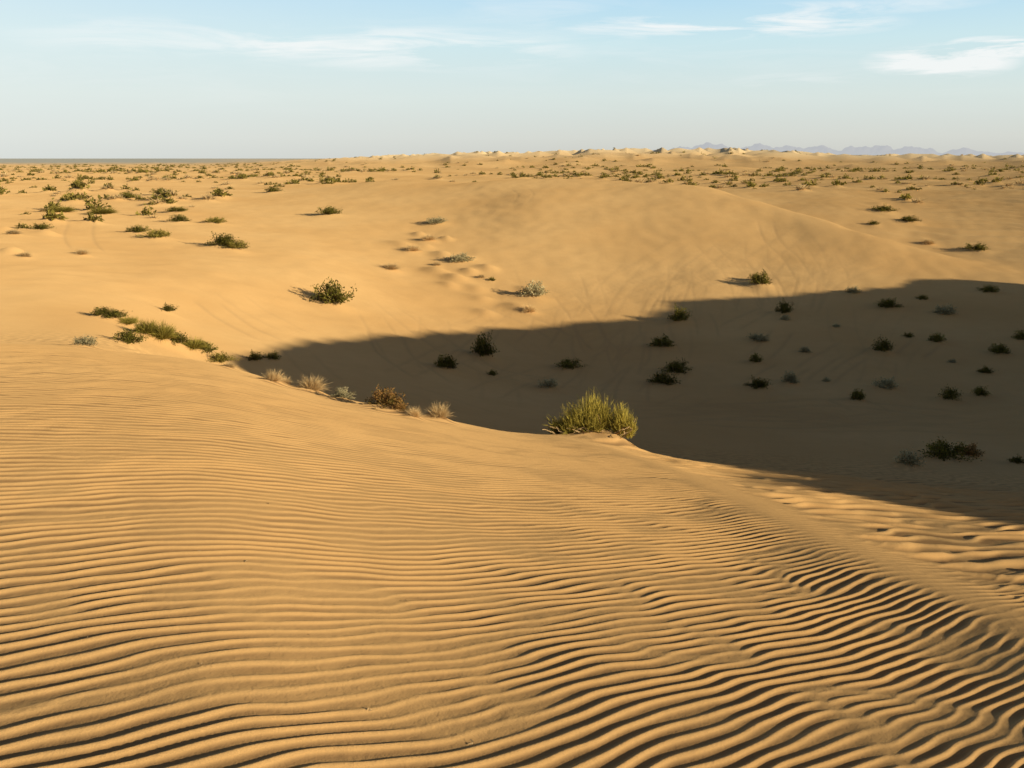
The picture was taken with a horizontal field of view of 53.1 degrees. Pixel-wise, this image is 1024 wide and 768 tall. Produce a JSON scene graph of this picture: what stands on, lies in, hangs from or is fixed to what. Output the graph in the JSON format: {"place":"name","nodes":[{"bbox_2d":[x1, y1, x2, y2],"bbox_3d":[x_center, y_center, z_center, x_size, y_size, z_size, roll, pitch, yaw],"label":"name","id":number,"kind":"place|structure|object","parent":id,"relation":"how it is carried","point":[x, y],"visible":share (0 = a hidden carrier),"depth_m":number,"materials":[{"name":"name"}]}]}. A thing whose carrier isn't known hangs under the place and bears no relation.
{"place":"outdoors","nodes":[
{"label":"outdoors","id":0,"kind":"place"},
{"bbox_2d":[67,398,942,744],"bbox_3d":[-0.736,0.884,7.549,4.542,1.389,8.257,-3,13,-15],"label":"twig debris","id":1,"kind":"object","parent":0,"point":[369,710],"visible":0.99,"depth_m":3.99,"materials":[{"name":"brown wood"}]},
{"bbox_2d":[0,147,1023,767],"bbox_3d":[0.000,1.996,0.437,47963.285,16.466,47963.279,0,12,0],"label":"desert ground","id":2,"kind":"structure","parent":0,"point":[718,565],"depth_m":9.47,"materials":[{"name":"beige sand"}]},
{"bbox_2d":[2,229,21,233],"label":"dry grass tuft","id":3,"kind":"object","parent":2,"relation":"on","point":[13,232],"visible":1,"depth_m":60.62,"materials":[{"name":"plant"}]},
{"bbox_2d":[18,251,31,256],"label":"dry grass tuft","id":4,"kind":"object","parent":2,"relation":"on","point":[27,254],"visible":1,"depth_m":50.08,"materials":[{"name":"plant"}]},
{"bbox_2d":[28,221,53,229],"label":"creosote bush","id":5,"kind":"object","parent":2,"relation":"on","point":[42,226],"visible":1,"depth_m":66.70,"materials":[{"name":"green plant"}]},
{"bbox_2d":[42,205,78,212],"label":"ephedra bush","id":6,"kind":"object","parent":2,"relation":"on","point":[62,209],"visible":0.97,"depth_m":81.83,"materials":[{"name":"green plant"}]},
{"bbox_2d":[72,248,90,254],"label":"dry grass tuft","id":7,"kind":"object","parent":2,"relation":"on","point":[82,252],"visible":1,"depth_m":53.64,"materials":[{"name":"plant"}]},
{"bbox_2d":[69,335,97,345],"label":"saltbush","id":8,"kind":"object","parent":2,"relation":"on","point":[85,341],"visible":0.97,"depth_m":23.81,"materials":[{"name":"grey plant"}]},
{"bbox_2d":[89,306,112,315],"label":"creosote bush","id":9,"kind":"object","parent":2,"relation":"on","point":[97,311],"visible":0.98,"depth_m":34.04,"materials":[{"name":"green plant"}]},
{"bbox_2d":[86,206,119,214],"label":"ephedra bush","id":10,"kind":"object","parent":2,"relation":"on","point":[97,210],"visible":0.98,"depth_m":81.74,"materials":[{"name":"green plant"}]},
{"bbox_2d":[100,308,129,318],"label":"creosote bush","id":11,"kind":"object","parent":2,"relation":"on","point":[116,314],"visible":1,"depth_m":33.98,"materials":[{"name":"green plant"}]},
{"bbox_2d":[117,191,137,197],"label":"creosote bush","id":12,"kind":"object","parent":2,"relation":"on","point":[127,195],"visible":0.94,"depth_m":104.14,"materials":[{"name":"green plant"}]},
{"bbox_2d":[110,328,147,344],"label":"creosote bush","id":13,"kind":"object","parent":2,"relation":"on","point":[127,337],"visible":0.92,"depth_m":28.61,"materials":[{"name":"green plant"}]},
{"bbox_2d":[116,315,143,325],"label":"ephedra bush","id":14,"kind":"object","parent":2,"relation":"on","point":[126,321],"visible":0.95,"depth_m":33.89,"materials":[{"name":"green plant"}]},
{"bbox_2d":[125,224,151,231],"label":"creosote bush","id":15,"kind":"object","parent":2,"relation":"on","point":[137,229],"visible":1,"depth_m":68.04,"materials":[{"name":"green plant"}]},
{"bbox_2d":[129,318,163,334],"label":"ephedra bush","id":16,"kind":"object","parent":2,"relation":"on","point":[141,327],"visible":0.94,"depth_m":32.33,"materials":[{"name":"green plant"}]},
{"bbox_2d":[135,228,171,237],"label":"ephedra bush","id":17,"kind":"object","parent":2,"relation":"on","point":[158,233],"visible":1,"depth_m":65.37,"materials":[{"name":"green plant"}]},
{"bbox_2d":[149,187,169,193],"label":"creosote bush","id":18,"kind":"object","parent":2,"relation":"on","point":[157,191],"visible":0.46,"depth_m":114.92,"materials":[{"name":"green plant"}]},
{"bbox_2d":[146,321,180,342],"bbox_3d":[-11.177,-1.733,32.627,1.538,0.671,1.492,7,14,28],"label":"ephedra bush","id":19,"kind":"object","parent":2,"relation":"on","point":[165,333],"visible":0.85,"depth_m":32.42,"materials":[{"name":"green plant"}]},
{"bbox_2d":[160,302,179,311],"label":"creosote bush","id":20,"kind":"object","parent":2,"relation":"on","point":[168,308],"visible":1,"depth_m":41.27,"materials":[{"name":"green plant"}]},
{"bbox_2d":[165,206,188,211],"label":"creosote bush","id":21,"kind":"object","parent":2,"relation":"on","point":[173,209],"visible":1,"depth_m":86.90,"materials":[{"name":"green plant"}]},
{"bbox_2d":[170,331,189,345],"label":"creosote bush","id":22,"kind":"object","parent":2,"relation":"on","point":[179,339],"visible":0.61,"depth_m":33.17,"materials":[{"name":"green plant"}]},
{"bbox_2d":[169,214,191,221],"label":"creosote bush","id":23,"kind":"object","parent":2,"relation":"on","point":[178,218],"visible":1,"depth_m":78.65,"materials":[{"name":"green plant"}]},
{"bbox_2d":[181,335,209,350],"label":"ephedra bush","id":24,"kind":"object","parent":2,"relation":"on","point":[194,344],"visible":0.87,"depth_m":33.60,"materials":[{"name":"green plant"}]},
{"bbox_2d":[199,340,217,353],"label":"creosote bush","id":25,"kind":"object","parent":2,"relation":"on","point":[210,349],"visible":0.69,"depth_m":33.86,"materials":[{"name":"green plant"}]},
{"bbox_2d":[201,216,226,222],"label":"ephedra bush","id":26,"kind":"object","parent":2,"relation":"on","point":[218,220],"visible":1,"depth_m":79.68,"materials":[{"name":"green plant"}]},
{"bbox_2d":[202,231,238,245],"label":"creosote bush","id":27,"kind":"object","parent":2,"relation":"on","point":[221,240],"visible":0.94,"depth_m":63.47,"materials":[{"name":"green plant"}]},
{"bbox_2d":[205,351,241,362],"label":"ephedra bush","id":28,"kind":"object","parent":2,"relation":"on","point":[222,358],"visible":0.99,"depth_m":33.54,"materials":[{"name":"green plant"}]},
{"bbox_2d":[220,361,237,368],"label":"dry grass tuft","id":29,"kind":"object","parent":2,"relation":"on","point":[228,364],"visible":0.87,"depth_m":19.73,"materials":[{"name":"plant"}]},
{"bbox_2d":[218,239,248,248],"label":"ephedra bush","id":30,"kind":"object","parent":2,"relation":"on","point":[238,245],"visible":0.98,"depth_m":63.17,"materials":[{"name":"green plant"}]},
{"bbox_2d":[246,349,265,360],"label":"creosote bush","id":31,"kind":"object","parent":2,"relation":"on","point":[255,357],"visible":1,"depth_m":36.34,"materials":[{"name":"green plant"}]},
{"bbox_2d":[264,350,281,359],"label":"creosote bush","id":32,"kind":"object","parent":2,"relation":"on","point":[274,357],"visible":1,"depth_m":37.65,"materials":[{"name":"green plant"}]},
{"bbox_2d":[260,368,286,381],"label":"dry grass tuft","id":33,"kind":"object","parent":2,"relation":"on","point":[274,376],"visible":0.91,"depth_m":17.62,"materials":[{"name":"plant"}]},
{"bbox_2d":[265,185,282,191],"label":"creosote bush","id":34,"kind":"object","parent":2,"relation":"on","point":[271,189],"visible":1,"depth_m":118.67,"materials":[{"name":"green plant"}]},
{"bbox_2d":[280,373,291,383],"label":"dry grass tuft","id":35,"kind":"object","parent":2,"relation":"on","point":[287,380],"visible":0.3,"depth_m":18.09,"materials":[{"name":"plant"}]},
{"bbox_2d":[294,373,331,391],"bbox_3d":[-3.489,-0.021,17.775,0.750,0.336,0.750,3,13,12],"label":"dry grass tuft","id":36,"kind":"object","parent":2,"relation":"on","point":[309,384],"visible":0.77,"depth_m":17.74,"materials":[{"name":"plant"}]},
{"bbox_2d":[316,205,342,214],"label":"creosote bush","id":37,"kind":"object","parent":2,"relation":"on","point":[328,210],"visible":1,"depth_m":90.45,"materials":[{"name":"green plant"}]},
{"bbox_2d":[309,277,356,304],"bbox_3d":[-9.322,-4.897,53.628,2.338,1.474,2.296,1,12,5],"label":"creosote bush","id":38,"kind":"object","parent":2,"relation":"on","point":[333,296],"visible":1,"depth_m":53.39,"materials":[{"name":"green plant"}]},
{"bbox_2d":[327,386,354,400],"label":"saltbush","id":39,"kind":"object","parent":2,"relation":"on","point":[341,393],"visible":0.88,"depth_m":17.15,"materials":[{"name":"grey plant"}]},
{"bbox_2d":[365,384,408,410],"bbox_3d":[-2.006,0.218,16.386,0.718,0.381,0.864,-6,14,-24],"label":"buckwheat bush","id":40,"kind":"object","parent":2,"relation":"on","point":[383,398],"visible":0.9,"depth_m":16.38,"materials":[{"name":"orange plant"}]},
{"bbox_2d":[379,262,401,269],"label":"dry grass tuft","id":41,"kind":"object","parent":2,"relation":"on","point":[390,266],"visible":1,"depth_m":68.48,"materials":[{"name":"plant"}]},
{"bbox_2d":[389,401,407,410],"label":"dry grass tuft","id":42,"kind":"object","parent":2,"relation":"on","point":[398,406],"visible":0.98,"depth_m":16.17,"materials":[{"name":"orange plant"}]},
{"bbox_2d":[403,243,421,251],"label":"dry grass tuft","id":43,"kind":"object","parent":2,"relation":"on","point":[411,248],"visible":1,"depth_m":75.81,"materials":[{"name":"plant"}]},
{"bbox_2d":[403,404,423,417],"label":"dry grass tuft","id":44,"kind":"object","parent":2,"relation":"on","point":[414,413],"visible":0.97,"depth_m":15.99,"materials":[{"name":"plant"}]},
{"bbox_2d":[419,233,435,239],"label":"dry grass tuft","id":45,"kind":"object","parent":2,"relation":"on","point":[430,237],"visible":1,"depth_m":79.92,"materials":[{"name":"plant"}]},
{"bbox_2d":[425,216,446,223],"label":"saltbush","id":46,"kind":"object","parent":2,"relation":"on","point":[438,220],"visible":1,"depth_m":87.15,"materials":[{"name":"grey plant"}]},
{"bbox_2d":[422,402,452,420],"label":"dry grass tuft","id":47,"kind":"object","parent":2,"relation":"on","point":[439,413],"visible":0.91,"depth_m":16.81,"materials":[{"name":"plant"}]},
{"bbox_2d":[433,354,459,368],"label":"creosote bush","id":48,"kind":"object","parent":2,"relation":"on","point":[447,361],"visible":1,"depth_m":43.82,"materials":[{"name":"green plant"}]},
{"bbox_2d":[445,251,475,261],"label":"saltbush","id":49,"kind":"object","parent":2,"relation":"on","point":[459,257],"visible":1,"depth_m":73.28,"materials":[{"name":"grey plant"}]},
{"bbox_2d":[470,332,499,356],"bbox_3d":[-1.352,-1.971,49.139,1.373,1.300,1.463,2,13,11],"label":"creosote bush","id":50,"kind":"object","parent":2,"relation":"on","point":[482,348],"visible":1,"depth_m":49.14,"materials":[{"name":"green plant"}]},
{"bbox_2d":[486,369,497,375],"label":"creosote bush","id":51,"kind":"object","parent":2,"relation":"on","point":[492,372],"visible":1,"depth_m":45.49,"materials":[{"name":"green plant"}]},
{"bbox_2d":[0,148,1023,228],"bbox_3d":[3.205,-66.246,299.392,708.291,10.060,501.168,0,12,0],"label":"desert scrub","id":52,"kind":"object","parent":2,"relation":"on","point":[80,184],"visible":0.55,"depth_m":174.67,"materials":[{"name":"green plant"}]},
{"bbox_2d":[520,304,535,312],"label":"dry grass tuft","id":53,"kind":"object","parent":2,"relation":"on","point":[530,309],"visible":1,"depth_m":61.87,"materials":[{"name":"plant"}]},
{"bbox_2d":[515,279,549,296],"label":"saltbush","id":54,"kind":"object","parent":2,"relation":"on","point":[532,289],"visible":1,"depth_m":65.52,"materials":[{"name":"grey plant"}]},
{"bbox_2d":[538,377,557,388],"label":"saltbush","id":55,"kind":"object","parent":2,"relation":"on","point":[551,383],"visible":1,"depth_m":43.63,"materials":[{"name":"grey plant"}]},
{"bbox_2d":[554,357,584,369],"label":"creosote bush","id":56,"kind":"object","parent":2,"relation":"on","point":[566,363],"visible":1,"depth_m":48.98,"materials":[{"name":"green plant"}]},
{"bbox_2d":[542,387,637,445],"bbox_3d":[1.407,0.597,18.290,1.767,1.073,1.038,0,12,0],"label":"ephedra bush","id":57,"kind":"object","parent":2,"relation":"on","point":[594,418],"visible":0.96,"depth_m":18.28,"materials":[{"name":"green plant"}]},
{"bbox_2d":[649,333,675,346],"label":"creosote bush","id":58,"kind":"object","parent":2,"relation":"on","point":[662,341],"visible":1,"depth_m":54.27,"materials":[{"name":"green plant"}]},
{"bbox_2d":[647,370,680,385],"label":"creosote bush","id":59,"kind":"object","parent":2,"relation":"on","point":[663,378],"visible":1,"depth_m":45.66,"materials":[{"name":"green plant"}]},
{"bbox_2d":[658,359,692,374],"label":"creosote bush","id":60,"kind":"object","parent":2,"relation":"on","point":[676,367],"visible":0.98,"depth_m":48.61,"materials":[{"name":"green plant"}]},
{"bbox_2d":[667,303,690,321],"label":"creosote bush","id":61,"kind":"object","parent":2,"relation":"on","point":[680,315],"visible":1,"depth_m":59.86,"materials":[{"name":"green plant"}]},
{"bbox_2d":[749,353,763,362],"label":"creosote bush","id":62,"kind":"object","parent":2,"relation":"on","point":[754,358],"visible":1,"depth_m":51.28,"materials":[{"name":"green plant"}]},
{"bbox_2d":[743,375,771,388],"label":"creosote bush","id":63,"kind":"object","parent":2,"relation":"on","point":[756,383],"visible":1,"depth_m":45.88,"materials":[{"name":"green plant"}]},
{"bbox_2d":[746,331,768,342],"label":"saltbush","id":64,"kind":"object","parent":2,"relation":"on","point":[756,337],"visible":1,"depth_m":55.95,"materials":[{"name":"grey plant"}]},
{"bbox_2d":[749,269,771,284],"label":"creosote bush","id":65,"kind":"object","parent":2,"relation":"on","point":[760,278],"visible":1,"depth_m":68.41,"materials":[{"name":"green plant"}]},
{"bbox_2d":[774,299,793,313],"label":"creosote bush","id":66,"kind":"object","parent":2,"relation":"on","point":[784,308],"visible":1,"depth_m":61.95,"materials":[{"name":"green plant"}]},
{"bbox_2d":[779,313,790,320],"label":"saltbush","id":67,"kind":"object","parent":2,"relation":"on","point":[784,316],"visible":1,"depth_m":60.75,"materials":[{"name":"grey plant"}]},
{"bbox_2d":[780,369,799,383],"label":"saltbush","id":68,"kind":"object","parent":2,"relation":"on","point":[791,378],"visible":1,"depth_m":47.09,"materials":[{"name":"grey plant"}]},
{"bbox_2d":[798,346,812,352],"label":"saltbush","id":69,"kind":"object","parent":2,"relation":"on","point":[803,349],"visible":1,"depth_m":53.81,"materials":[{"name":"grey plant"}]},
{"bbox_2d":[845,285,862,292],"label":"saltbush","id":70,"kind":"object","parent":2,"relation":"on","point":[854,290],"visible":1,"depth_m":66.84,"materials":[{"name":"grey plant"}]},
{"bbox_2d":[850,388,866,400],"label":"creosote bush","id":71,"kind":"object","parent":2,"relation":"on","point":[859,396],"visible":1,"depth_m":43.56,"materials":[{"name":"green plant"}]},
{"bbox_2d":[869,220,880,224],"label":"creosote bush","id":72,"kind":"object","parent":2,"relation":"on","point":[874,222],"visible":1,"depth_m":94.51,"materials":[{"name":"green plant"}]},
{"bbox_2d":[871,334,893,351],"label":"creosote bush","id":73,"kind":"object","parent":2,"relation":"on","point":[884,345],"visible":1,"depth_m":53.95,"materials":[{"name":"green plant"}]},
{"bbox_2d":[871,376,899,389],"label":"saltbush","id":74,"kind":"object","parent":2,"relation":"on","point":[886,384],"visible":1,"depth_m":45.75,"materials":[{"name":"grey plant"}]},
{"bbox_2d":[870,203,900,211],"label":"creosote bush","id":75,"kind":"object","parent":2,"relation":"on","point":[884,208],"visible":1,"depth_m":101.76,"materials":[{"name":"green plant"}]},
{"bbox_2d":[875,297,902,307],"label":"creosote bush","id":76,"kind":"object","parent":2,"relation":"on","point":[890,303],"visible":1,"depth_m":63.44,"materials":[{"name":"green plant"}]},
{"bbox_2d":[901,331,914,337],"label":"creosote bush","id":77,"kind":"object","parent":2,"relation":"on","point":[908,335],"visible":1,"depth_m":56.86,"materials":[{"name":"green plant"}]},
{"bbox_2d":[893,447,925,467],"bbox_3d":[11.463,2.092,29.509,0.927,0.514,0.876,-11,17,-41],"label":"saltbush","id":78,"kind":"object","parent":2,"relation":"on","point":[907,458],"visible":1,"depth_m":29.51,"materials":[{"name":"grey plant"}]},
{"bbox_2d":[900,214,920,220],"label":"creosote bush","id":79,"kind":"object","parent":2,"relation":"on","point":[909,218],"visible":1,"depth_m":96.67,"materials":[{"name":"green plant"}]},
{"bbox_2d":[916,294,928,299],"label":"creosote bush","id":80,"kind":"object","parent":2,"relation":"on","point":[923,297],"visible":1,"depth_m":65.73,"materials":[{"name":"green plant"}]},
{"bbox_2d":[919,238,935,244],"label":"dry grass tuft","id":81,"kind":"object","parent":2,"relation":"on","point":[928,242],"visible":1,"depth_m":87.91,"materials":[{"name":"plant"}]},
{"bbox_2d":[926,332,946,341],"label":"creosote bush","id":82,"kind":"object","parent":2,"relation":"on","point":[937,338],"visible":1,"depth_m":55.87,"materials":[{"name":"green plant"}]},
{"bbox_2d":[933,303,958,314],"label":"saltbush","id":83,"kind":"object","parent":2,"relation":"on","point":[947,309],"visible":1,"depth_m":61.97,"materials":[{"name":"grey plant"}]},
{"bbox_2d":[918,436,981,461],"bbox_3d":[13.196,1.929,30.831,1.827,0.680,1.402,6,14,27],"label":"creosote bush","id":84,"kind":"object","parent":2,"relation":"on","point":[940,448],"visible":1,"depth_m":30.78,"materials":[{"name":"green plant"}]},
{"bbox_2d":[937,384,962,400],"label":"creosote bush","id":85,"kind":"object","parent":2,"relation":"on","point":[950,393],"visible":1,"depth_m":43.62,"materials":[{"name":"green plant"}]},
{"bbox_2d":[956,442,985,457],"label":"buckwheat bush","id":86,"kind":"object","parent":2,"relation":"on","point":[971,451],"visible":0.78,"depth_m":31.56,"materials":[{"name":"orange plant"}]},
{"bbox_2d":[956,241,988,250],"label":"creosote bush","id":87,"kind":"object","parent":2,"relation":"on","point":[978,246],"visible":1,"depth_m":84.86,"materials":[{"name":"green plant"}]},
{"bbox_2d":[970,385,991,396],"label":"creosote bush","id":88,"kind":"object","parent":2,"relation":"on","point":[978,391],"visible":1,"depth_m":44.49,"materials":[{"name":"green plant"}]},
{"bbox_2d":[977,365,994,373],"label":"creosote bush","id":89,"kind":"object","parent":2,"relation":"on","point":[986,370],"visible":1,"depth_m":49.32,"materials":[{"name":"green plant"}]},
{"bbox_2d":[977,284,999,292],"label":"creosote bush","id":90,"kind":"object","parent":2,"relation":"on","point":[989,288],"visible":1,"depth_m":67.58,"materials":[{"name":"green plant"}]},
{"bbox_2d":[988,343,1010,353],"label":"creosote bush","id":91,"kind":"object","parent":2,"relation":"on","point":[998,349],"visible":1,"depth_m":53.86,"materials":[{"name":"green plant"}]},
{"bbox_2d":[1006,454,1023,463],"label":"creosote bush","id":92,"kind":"object","parent":2,"relation":"on","point":[1016,460],"visible":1,"depth_m":30.91,"materials":[{"name":"green plant"}]},
{"bbox_2d":[1011,328,1023,339],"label":"creosote bush","id":93,"kind":"object","parent":2,"relation":"on","point":[1019,334],"visible":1,"depth_m":56.81,"materials":[{"name":"green plant"}]},
{"bbox_2d":[0,0,1023,158],"label":"sky","id":94,"kind":"structure","parent":0,"point":[80,79],"materials":[{"name":"blue"}]},
{"bbox_2d":[653,142,1023,155],"bbox_3d":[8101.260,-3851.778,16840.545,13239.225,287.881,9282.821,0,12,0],"label":"distant mountains","id":95,"kind":"structure","parent":0,"point":[873,150],"depth_m":16849.25,"materials":[{"name":"grey stone"}]}
]}

